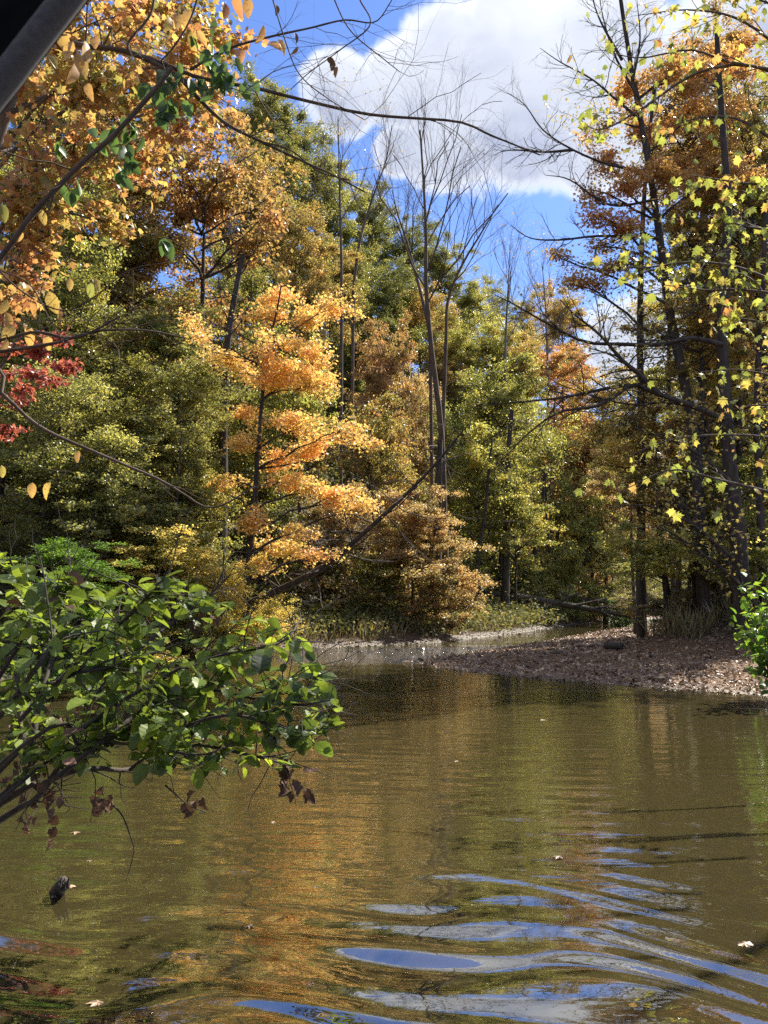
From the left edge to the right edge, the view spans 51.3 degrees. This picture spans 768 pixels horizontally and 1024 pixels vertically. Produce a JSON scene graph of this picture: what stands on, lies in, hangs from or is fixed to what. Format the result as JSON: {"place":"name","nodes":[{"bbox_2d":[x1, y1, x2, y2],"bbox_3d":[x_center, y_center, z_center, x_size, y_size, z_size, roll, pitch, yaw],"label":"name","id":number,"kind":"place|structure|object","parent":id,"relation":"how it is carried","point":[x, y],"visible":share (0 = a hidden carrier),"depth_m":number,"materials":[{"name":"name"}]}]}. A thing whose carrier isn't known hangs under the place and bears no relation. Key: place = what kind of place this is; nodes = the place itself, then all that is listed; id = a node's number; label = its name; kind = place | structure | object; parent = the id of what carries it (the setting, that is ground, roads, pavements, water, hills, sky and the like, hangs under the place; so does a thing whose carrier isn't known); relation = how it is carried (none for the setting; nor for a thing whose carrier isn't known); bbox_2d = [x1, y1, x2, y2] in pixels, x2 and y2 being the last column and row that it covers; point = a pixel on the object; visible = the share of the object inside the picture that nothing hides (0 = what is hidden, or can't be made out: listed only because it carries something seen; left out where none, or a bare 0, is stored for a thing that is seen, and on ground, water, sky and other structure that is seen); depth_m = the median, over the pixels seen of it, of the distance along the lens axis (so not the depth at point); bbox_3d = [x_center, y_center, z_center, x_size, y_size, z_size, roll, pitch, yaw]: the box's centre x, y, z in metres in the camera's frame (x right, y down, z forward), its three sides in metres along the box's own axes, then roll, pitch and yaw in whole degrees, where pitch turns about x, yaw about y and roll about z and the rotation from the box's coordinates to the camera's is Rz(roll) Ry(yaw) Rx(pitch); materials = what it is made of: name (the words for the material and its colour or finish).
{"place":"outdoors","nodes":[
{"label":"outdoors","id":0,"kind":"place"},
{"bbox_2d":[0,322,767,1023],"bbox_3d":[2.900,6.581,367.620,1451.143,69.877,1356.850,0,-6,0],"label":"ground","id":1,"kind":"structure","parent":0,"point":[432,880],"depth_m":6.83,"materials":[{"name":"soil"}]},
{"bbox_2d":[0,315,83,443],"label":"sumac tree","id":2,"kind":"object","parent":1,"relation":"on","point":[30,374],"visible":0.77,"depth_m":13.40,"materials":[{"name":"red plant"}]},
{"bbox_2d":[0,0,88,113],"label":"canopy","id":3,"kind":"object","parent":1,"relation":"on","point":[32,32],"visible":1,"depth_m":0.48,"materials":[{"name":"black fabric"}]},
{"bbox_2d":[0,57,97,530],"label":"autumn tree","id":4,"kind":"object","parent":1,"relation":"on","point":[12,157],"visible":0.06,"depth_m":27.80,"materials":[{"name":"orange plant"}]},
{"bbox_2d":[0,441,126,646],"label":"autumn tree","id":5,"kind":"object","parent":1,"relation":"on","point":[60,484],"visible":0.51,"depth_m":19.84,"materials":[{"name":"green plant"}]},
{"bbox_2d":[0,356,164,618],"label":"autumn tree","id":6,"kind":"object","parent":1,"relation":"on","point":[83,518],"visible":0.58,"depth_m":20.71,"materials":[{"name":"green plant"}]},
{"bbox_2d":[0,258,165,645],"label":"autumn tree","id":7,"kind":"object","parent":1,"relation":"on","point":[93,420],"visible":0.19,"depth_m":24.10,"materials":[{"name":"green plant"}]},
{"bbox_2d":[0,141,167,576],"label":"autumn tree","id":8,"kind":"object","parent":1,"relation":"on","point":[11,417],"visible":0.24,"depth_m":24.68,"materials":[{"name":"green plant"}]},
{"bbox_2d":[0,536,193,726],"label":"shrub","id":9,"kind":"object","parent":1,"relation":"on","point":[59,548],"visible":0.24,"depth_m":14.53,"materials":[{"name":"green plant"}]},
{"bbox_2d":[5,26,210,489],"bbox_3d":[-10.452,-7.415,30.596,8.043,22.719,8.901,0,-6,0],"label":"autumn tree","id":10,"kind":"object","parent":1,"relation":"on","point":[130,295],"visible":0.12,"depth_m":29.69,"materials":[{"name":"orange plant"}]},
{"bbox_2d":[53,200,205,538],"bbox_3d":[-9.309,-3.580,28.967,6.234,15.809,7.281,5,-8,-37],"label":"autumn tree","id":11,"kind":"object","parent":1,"relation":"on","point":[141,261],"visible":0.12,"depth_m":29.51,"materials":[{"name":"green plant"}]},
{"bbox_2d":[39,404,219,607],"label":"autumn tree","id":12,"kind":"object","parent":1,"relation":"on","point":[165,507],"visible":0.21,"depth_m":23.39,"materials":[{"name":"green plant"}]},
{"bbox_2d":[41,521,222,671],"bbox_3d":[-6.585,2.369,20.689,4.576,4.635,4.771,0,-6,0],"label":"shrub","id":13,"kind":"object","parent":1,"relation":"on","point":[140,551],"visible":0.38,"depth_m":20.52,"materials":[{"name":"yellow plant"}]},
{"bbox_2d":[0,0,268,337],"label":"maple tree","id":14,"kind":"object","parent":1,"relation":"on","point":[110,91],"visible":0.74,"depth_m":10.52,"materials":[{"name":"orange plant"}]},
{"bbox_2d":[39,495,232,647],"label":"autumn tree","id":15,"kind":"object","parent":1,"relation":"on","point":[176,627],"visible":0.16,"depth_m":21.23,"materials":[{"name":"green plant"}]},
{"bbox_2d":[8,95,306,570],"bbox_3d":[-9.006,-6.029,31.265,12.291,21.219,9.435,-4,-7,33],"label":"autumn tree","id":16,"kind":"object","parent":1,"relation":"on","point":[209,214],"visible":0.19,"depth_m":30.95,"materials":[{"name":"orange plant"}]},
{"bbox_2d":[102,281,253,627],"bbox_3d":[-7.318,-1.521,27.212,5.329,12.762,5.811,0,-6,0],"label":"autumn tree","id":17,"kind":"object","parent":1,"relation":"on","point":[158,345],"visible":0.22,"depth_m":27.41,"materials":[{"name":"green plant"}]},
{"bbox_2d":[124,356,253,657],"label":"autumn tree","id":18,"kind":"object","parent":1,"relation":"on","point":[174,397],"visible":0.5,"depth_m":24.85,"materials":[{"name":"green plant"}]},
{"bbox_2d":[0,500,383,880],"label":"alder shrub","id":19,"kind":"object","parent":1,"relation":"on","point":[168,743],"visible":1,"depth_m":3.83,"materials":[{"name":"green plant"}]},
{"bbox_2d":[121,274,269,580],"bbox_3d":[-8.253,-3.368,34.389,7.579,14.682,5.568,2,-7,-20],"label":"autumn tree","id":20,"kind":"object","parent":1,"relation":"on","point":[191,296],"visible":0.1,"depth_m":34.40,"materials":[{"name":"green plant"}]},
{"bbox_2d":[149,458,250,648],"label":"autumn tree","id":21,"kind":"object","parent":1,"relation":"on","point":[207,489],"visible":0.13,"depth_m":24.77,"materials":[{"name":"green plant"}]},
{"bbox_2d":[147,200,296,616],"bbox_3d":[-6.752,-4.103,29.143,7.588,16.830,6.972,0,-6,0],"label":"tree stem","id":22,"kind":"object","parent":1,"relation":"on","point":[228,337],"visible":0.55,"depth_m":29.70,"materials":[{"name":"brown plant"}]},
{"bbox_2d":[170,546,284,661],"bbox_3d":[-4.456,2.776,22.804,3.426,3.546,3.220,0,-6,0],"label":"shrub","id":23,"kind":"object","parent":1,"relation":"on","point":[235,581],"visible":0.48,"depth_m":22.48,"materials":[{"name":"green plant"}]},
{"bbox_2d":[195,235,301,563],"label":"autumn tree","id":24,"kind":"object","parent":1,"relation":"on","point":[256,279],"visible":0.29,"depth_m":36.14,"materials":[{"name":"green plant"}]},
{"bbox_2d":[186,129,323,459],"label":"autumn tree","id":25,"kind":"object","parent":1,"relation":"on","point":[254,158],"visible":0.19,"depth_m":51.34,"materials":[{"name":"brown plant"}]},
{"bbox_2d":[204,53,325,400],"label":"autumn tree","id":26,"kind":"object","parent":1,"relation":"on","point":[270,100],"visible":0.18,"depth_m":63.73,"materials":[{"name":"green plant"}]},
{"bbox_2d":[232,593,309,647],"bbox_3d":[-3.482,3.655,25.261,2.423,2.196,2.759,4,-8,-36],"label":"shrub","id":27,"kind":"object","parent":1,"relation":"on","point":[280,612],"visible":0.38,"depth_m":25.19,"materials":[{"name":"yellow plant"}]},
{"bbox_2d":[166,280,388,628],"bbox_3d":[-3.359,-1.552,24.735,7.081,12.256,4.885,0,-6,0],"label":"maple tree","id":28,"kind":"object","parent":1,"relation":"on","point":[280,379],"visible":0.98,"depth_m":24.61,"materials":[{"name":"orange plant"}]},
{"bbox_2d":[211,332,344,610],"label":"autumn tree","id":29,"kind":"object","parent":1,"relation":"on","point":[298,401],"visible":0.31,"depth_m":33.67,"materials":[{"name":"green plant"}]},
{"bbox_2d":[0,0,605,522],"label":"walnut tree","id":30,"kind":"object","parent":1,"relation":"on","point":[222,80],"visible":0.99,"depth_m":3.16,"materials":[{"name":"brown plant"}]},
{"bbox_2d":[242,188,368,480],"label":"autumn tree","id":31,"kind":"object","parent":1,"relation":"on","point":[318,251],"visible":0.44,"depth_m":52.71,"materials":[{"name":"green plant"}]},
{"bbox_2d":[271,103,365,424],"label":"autumn tree","id":32,"kind":"object","parent":1,"relation":"on","point":[307,147],"visible":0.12,"depth_m":68.75,"materials":[{"name":"green plant"}]},
{"bbox_2d":[284,480,387,611],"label":"autumn tree","id":33,"kind":"object","parent":1,"relation":"on","point":[316,512],"visible":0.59,"depth_m":32.67,"materials":[{"name":"brown plant"}]},
{"bbox_2d":[293,159,381,472],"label":"autumn tree","id":34,"kind":"object","parent":1,"relation":"on","point":[347,233],"visible":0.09,"depth_m":72.18,"materials":[{"name":"green plant"}]},
{"bbox_2d":[305,61,383,485],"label":"bare tree","id":35,"kind":"object","parent":1,"relation":"on","point":[341,316],"visible":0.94,"depth_m":50.15,"materials":[{"name":"brown plant"}]},
{"bbox_2d":[292,222,406,485],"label":"autumn tree","id":36,"kind":"object","parent":1,"relation":"on","point":[347,358],"visible":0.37,"depth_m":57.47,"materials":[{"name":"brown plant"}]},
{"bbox_2d":[220,403,486,620],"bbox_3d":[-1.312,0.507,25.478,9.168,8.057,4.552,2,-6,-14],"label":"leaning trunk","id":37,"kind":"object","parent":1,"relation":"on","point":[299,580],"visible":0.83,"depth_m":25.44,"materials":[{"name":"brown plant"}]},
{"bbox_2d":[322,178,401,467],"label":"autumn tree","id":38,"kind":"object","parent":1,"relation":"on","point":[379,228],"visible":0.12,"depth_m":76.16,"materials":[{"name":"green plant"}]},
{"bbox_2d":[342,78,400,515],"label":"bare tree","id":39,"kind":"object","parent":1,"relation":"on","point":[353,298],"visible":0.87,"depth_m":52.30,"materials":[{"name":"brown plant"}]},
{"bbox_2d":[322,542,427,627],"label":"autumn tree","id":40,"kind":"object","parent":1,"relation":"on","point":[377,566],"visible":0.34,"depth_m":33.14,"materials":[{"name":"brown plant"}]},
{"bbox_2d":[0,259,758,645],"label":"undergrowth","id":41,"kind":"object","parent":1,"relation":"on","point":[506,611],"visible":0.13,"depth_m":34.55,"materials":[{"name":"green plant"}]},
{"bbox_2d":[337,310,427,597],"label":"autumn tree","id":42,"kind":"object","parent":1,"relation":"on","point":[386,372],"visible":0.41,"depth_m":42.41,"materials":[{"name":"orange plant"}]},
{"bbox_2d":[325,252,439,496],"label":"autumn tree","id":43,"kind":"object","parent":1,"relation":"on","point":[384,302],"visible":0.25,"depth_m":60.73,"materials":[{"name":"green plant"}]},
{"bbox_2d":[320,390,452,604],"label":"autumn tree","id":44,"kind":"object","parent":1,"relation":"on","point":[385,432],"visible":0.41,"depth_m":37.83,"materials":[{"name":"brown plant"}]},
{"bbox_2d":[364,210,462,476],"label":"autumn tree","id":45,"kind":"object","parent":1,"relation":"on","point":[418,251],"visible":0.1,"depth_m":80.22,"materials":[{"name":"green plant"}]},
{"bbox_2d":[374,153,457,555],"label":"bare tree","id":46,"kind":"object","parent":1,"relation":"on","point":[430,386],"visible":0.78,"depth_m":38.89,"materials":[{"name":"brown plant"}]},
{"bbox_2d":[368,387,481,548],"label":"autumn tree","id":47,"kind":"object","parent":1,"relation":"on","point":[456,422],"visible":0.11,"depth_m":46.32,"materials":[{"name":"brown plant"}]},
{"bbox_2d":[390,363,463,604],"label":"autumn tree","id":48,"kind":"object","parent":1,"relation":"on","point":[420,460],"visible":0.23,"depth_m":43.65,"materials":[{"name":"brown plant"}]},
{"bbox_2d":[353,483,501,635],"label":"autumn tree","id":49,"kind":"object","parent":1,"relation":"on","point":[416,535],"visible":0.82,"depth_m":32.61,"materials":[{"name":"brown plant"}]},
{"bbox_2d":[393,279,470,495],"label":"autumn tree","id":50,"kind":"object","parent":1,"relation":"on","point":[418,316],"visible":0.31,"depth_m":62.38,"materials":[{"name":"brown plant"}]},
{"bbox_2d":[339,44,533,609],"bbox_3d":[3.427,-8.430,36.175,9.238,27.521,9.732,5,-8,-42],"label":"bare tree","id":51,"kind":"object","parent":1,"relation":"on","point":[433,362],"visible":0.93,"depth_m":36.15,"materials":[{"name":"brown plant"}]},
{"bbox_2d":[412,439,484,628],"bbox_3d":[2.506,0.991,34.147,2.862,8.241,3.883,2,-7,-21],"label":"tree stem","id":52,"kind":"object","parent":1,"relation":"on","point":[439,450],"visible":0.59,"depth_m":34.25,"materials":[{"name":"brown plant"}]},
{"bbox_2d":[413,229,488,492],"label":"autumn tree","id":53,"kind":"object","parent":1,"relation":"on","point":[435,269],"visible":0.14,"depth_m":84.22,"materials":[{"name":"green plant"}]},
{"bbox_2d":[417,263,507,444],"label":"autumn tree","id":54,"kind":"object","parent":1,"relation":"on","point":[473,298],"visible":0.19,"depth_m":87.42,"materials":[{"name":"green plant"}]},
{"bbox_2d":[422,305,515,519],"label":"autumn tree","id":55,"kind":"object","parent":1,"relation":"on","point":[457,345],"visible":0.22,"depth_m":63.91,"materials":[{"name":"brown plant"}]},
{"bbox_2d":[409,419,529,601],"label":"autumn tree","id":56,"kind":"object","parent":1,"relation":"on","point":[470,464],"visible":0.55,"depth_m":43.66,"materials":[{"name":"green plant"}]},
{"bbox_2d":[413,141,531,437],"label":"bare tree","id":57,"kind":"object","parent":1,"relation":"on","point":[446,339],"visible":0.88,"depth_m":37.37,"materials":[{"name":"brown plant"}]},
{"bbox_2d":[208,588,767,643],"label":"grass","id":58,"kind":"structure","parent":1,"relation":"on","point":[679,623],"depth_m":27.26,"materials":[{"name":"green plant"}]},
{"bbox_2d":[458,440,523,600],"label":"tree stem","id":59,"kind":"object","parent":1,"relation":"on","point":[482,530],"visible":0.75,"depth_m":42.11,"materials":[{"name":"brown plant"}]},
{"bbox_2d":[446,302,543,575],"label":"autumn tree","id":60,"kind":"object","parent":1,"relation":"on","point":[487,346],"visible":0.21,"depth_m":66.71,"materials":[{"name":"green plant"}]},
{"bbox_2d":[476,276,540,417],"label":"autumn tree","id":61,"kind":"object","parent":1,"relation":"on","point":[499,291],"visible":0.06,"depth_m":94.59,"materials":[{"name":"green plant"}]},
{"bbox_2d":[474,195,543,428],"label":"bare tree","id":62,"kind":"object","parent":1,"relation":"on","point":[507,315],"visible":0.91,"depth_m":62.11,"materials":[{"name":"grey plant"}]},
{"bbox_2d":[446,348,577,620],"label":"autumn tree","id":63,"kind":"object","parent":1,"relation":"on","point":[520,389],"visible":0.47,"depth_m":48.19,"materials":[{"name":"green plant"}]},
{"bbox_2d":[482,290,552,504],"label":"autumn tree","id":64,"kind":"object","parent":1,"relation":"on","point":[525,327],"visible":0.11,"depth_m":93.76,"materials":[{"name":"plant"}]},
{"bbox_2d":[467,458,568,613],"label":"autumn tree","id":65,"kind":"object","parent":1,"relation":"on","point":[526,515],"visible":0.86,"depth_m":43.76,"materials":[{"name":"green plant"}]},
{"bbox_2d":[470,319,570,593],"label":"autumn tree","id":66,"kind":"object","parent":1,"relation":"on","point":[530,345],"visible":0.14,"depth_m":66.20,"materials":[{"name":"green plant"}]},
{"bbox_2d":[464,398,577,608],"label":"autumn tree","id":67,"kind":"object","parent":1,"relation":"on","point":[505,579],"visible":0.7,"depth_m":43.85,"materials":[{"name":"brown plant"}]},
{"bbox_2d":[504,220,571,562],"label":"bare tree","id":68,"kind":"object","parent":1,"relation":"on","point":[546,338],"visible":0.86,"depth_m":59.85,"materials":[{"name":"grey plant"}]},
{"bbox_2d":[476,581,632,625],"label":"fallen log","id":69,"kind":"object","parent":1,"relation":"on","point":[569,605],"visible":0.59,"depth_m":45.86,"materials":[{"name":"wood"}]},
{"bbox_2d":[523,275,605,497],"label":"autumn tree","id":70,"kind":"object","parent":1,"relation":"on","point":[551,314],"visible":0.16,"depth_m":85.39,"materials":[{"name":"brown plant"}]},
{"bbox_2d":[517,411,613,612],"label":"autumn tree","id":71,"kind":"object","parent":1,"relation":"on","point":[570,467],"visible":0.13,"depth_m":58.06,"materials":[{"name":"green plant"}]},
{"bbox_2d":[503,410,635,623],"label":"autumn tree","id":72,"kind":"object","parent":1,"relation":"on","point":[575,527],"visible":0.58,"depth_m":52.13,"materials":[{"name":"green plant"}]},
{"bbox_2d":[418,18,767,638],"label":"boxelder tree","id":73,"kind":"object","parent":1,"relation":"on","point":[738,564],"visible":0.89,"depth_m":19.76,"materials":[{"name":"brown plant"}]},
{"bbox_2d":[522,341,669,601],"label":"autumn tree","id":74,"kind":"object","parent":1,"relation":"on","point":[554,367],"visible":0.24,"depth_m":60.47,"materials":[{"name":"green plant"}]},
{"bbox_2d":[540,365,654,622],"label":"autumn tree","id":75,"kind":"object","parent":1,"relation":"on","point":[590,429],"visible":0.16,"depth_m":56.12,"materials":[{"name":"green plant"}]},
{"bbox_2d":[554,492,667,622],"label":"autumn tree","id":76,"kind":"object","parent":1,"relation":"on","point":[607,521],"visible":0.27,"depth_m":53.20,"materials":[{"name":"green plant"}]},
{"bbox_2d":[466,0,767,622],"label":"maple tree","id":77,"kind":"object","parent":1,"relation":"on","point":[655,172],"visible":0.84,"depth_m":22.91,"materials":[{"name":"orange plant"}]},
{"bbox_2d":[579,437,654,633],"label":"autumn tree","id":78,"kind":"object","parent":1,"relation":"on","point":[608,490],"visible":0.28,"depth_m":33.16,"materials":[{"name":"green plant"}]},
{"bbox_2d":[586,393,686,618],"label":"autumn tree","id":79,"kind":"object","parent":1,"relation":"on","point":[610,444],"visible":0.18,"depth_m":27.21,"materials":[{"name":"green plant"}]},
{"bbox_2d":[535,32,754,638],"bbox_3d":[8.853,-6.080,26.802,7.098,20.885,7.724,0,-6,0],"label":"tree stem","id":80,"kind":"object","parent":1,"relation":"on","point":[640,593],"visible":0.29,"depth_m":26.58,"materials":[{"name":"brown plant"}]},
{"bbox_2d":[609,460,692,614],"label":"autumn tree","id":81,"kind":"object","parent":1,"relation":"on","point":[625,492],"visible":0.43,"depth_m":24.68,"materials":[{"name":"green plant"}]},
{"bbox_2d":[542,0,767,523],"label":"sycamore tree","id":82,"kind":"object","parent":1,"relation":"on","point":[729,318],"visible":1,"depth_m":7.79,"materials":[{"name":"yellow plant"}]},
{"bbox_2d":[586,521,728,628],"bbox_3d":[7.571,1.922,21.875,3.701,3.354,3.804,0,-6,0],"label":"shrub","id":83,"kind":"object","parent":1,"relation":"on","point":[658,569],"visible":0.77,"depth_m":21.67,"materials":[{"name":"green plant"}]},
{"bbox_2d":[598,390,717,630],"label":"autumn tree","id":84,"kind":"object","parent":1,"relation":"on","point":[650,425],"visible":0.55,"depth_m":24.85,"materials":[{"name":"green plant"}]},
{"bbox_2d":[559,49,767,536],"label":"tree stem","id":85,"kind":"object","parent":1,"relation":"on","point":[697,347],"visible":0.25,"depth_m":25.45,"materials":[{"name":"plant"}]},
{"bbox_2d":[637,158,743,618],"bbox_3d":[9.265,-3.412,23.439,3.024,13.716,2.686,-3,-7,26],"label":"autumn tree","id":86,"kind":"object","parent":1,"relation":"on","point":[675,228],"visible":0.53,"depth_m":23.67,"materials":[{"name":"orange plant"}]},
{"bbox_2d":[614,280,767,620],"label":"autumn tree","id":87,"kind":"object","parent":1,"relation":"on","point":[740,353],"visible":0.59,"depth_m":22.45,"materials":[{"name":"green plant"}]},
{"bbox_2d":[658,582,730,622],"bbox_3d":[8.897,2.796,22.994,2.352,1.913,1.872,0,-6,0],"label":"shrub","id":88,"kind":"object","parent":1,"relation":"on","point":[682,603],"visible":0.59,"depth_m":22.72,"materials":[{"name":"green plant"}]},
{"bbox_2d":[626,0,767,437],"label":"autumn tree","id":89,"kind":"object","parent":1,"relation":"on","point":[728,36],"visible":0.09,"depth_m":28.10,"materials":[{"name":"orange plant"}]},
{"bbox_2d":[645,177,767,613],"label":"autumn tree","id":90,"kind":"object","parent":1,"relation":"on","point":[760,517],"visible":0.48,"depth_m":21.15,"materials":[{"name":"brown plant"}]},
{"bbox_2d":[658,350,767,615],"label":"autumn tree","id":91,"kind":"object","parent":1,"relation":"on","point":[713,384],"visible":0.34,"depth_m":23.19,"materials":[{"name":"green plant"}]},
{"bbox_2d":[678,175,767,482],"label":"autumn tree","id":92,"kind":"object","parent":1,"relation":"on","point":[757,222],"visible":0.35,"depth_m":23.65,"materials":[{"name":"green plant"}]},
{"bbox_2d":[688,430,767,603],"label":"autumn tree","id":93,"kind":"object","parent":1,"relation":"on","point":[720,467],"visible":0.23,"depth_m":22.91,"materials":[{"name":"green plant"}]},
{"bbox_2d":[694,40,767,603],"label":"autumn tree","id":94,"kind":"object","parent":1,"relation":"on","point":[759,140],"visible":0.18,"depth_m":24.81,"materials":[{"name":"yellow plant"}]},
{"bbox_2d":[696,521,767,591],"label":"shrub","id":95,"kind":"object","parent":1,"relation":"on","point":[755,555],"visible":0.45,"depth_m":20.83,"materials":[{"name":"green plant"}]},
{"bbox_2d":[702,451,767,544],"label":"autumn tree","id":96,"kind":"object","parent":1,"relation":"on","point":[747,495],"visible":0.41,"depth_m":21.97,"materials":[{"name":"green plant"}]},
{"bbox_2d":[729,572,767,695],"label":"broadleaf shrub","id":97,"kind":"object","parent":1,"relation":"on","point":[761,658],"visible":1,"depth_m":13.25,"materials":[{"name":"green plant"}]},
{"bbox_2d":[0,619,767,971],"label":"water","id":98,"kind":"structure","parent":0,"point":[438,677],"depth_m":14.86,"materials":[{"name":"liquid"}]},
{"bbox_2d":[41,875,69,913],"bbox_3d":[-1.890,2.219,4.634,0.100,0.283,0.370,4,-8,-36],"label":"stump","id":99,"kind":"object","parent":98,"relation":"in","point":[59,888],"visible":0.99,"depth_m":4.60,"materials":[{"name":"plant"}]},
{"bbox_2d":[0,0,767,422],"label":"sky","id":100,"kind":"structure","parent":0,"point":[499,35],"materials":[{"name":"blue"}]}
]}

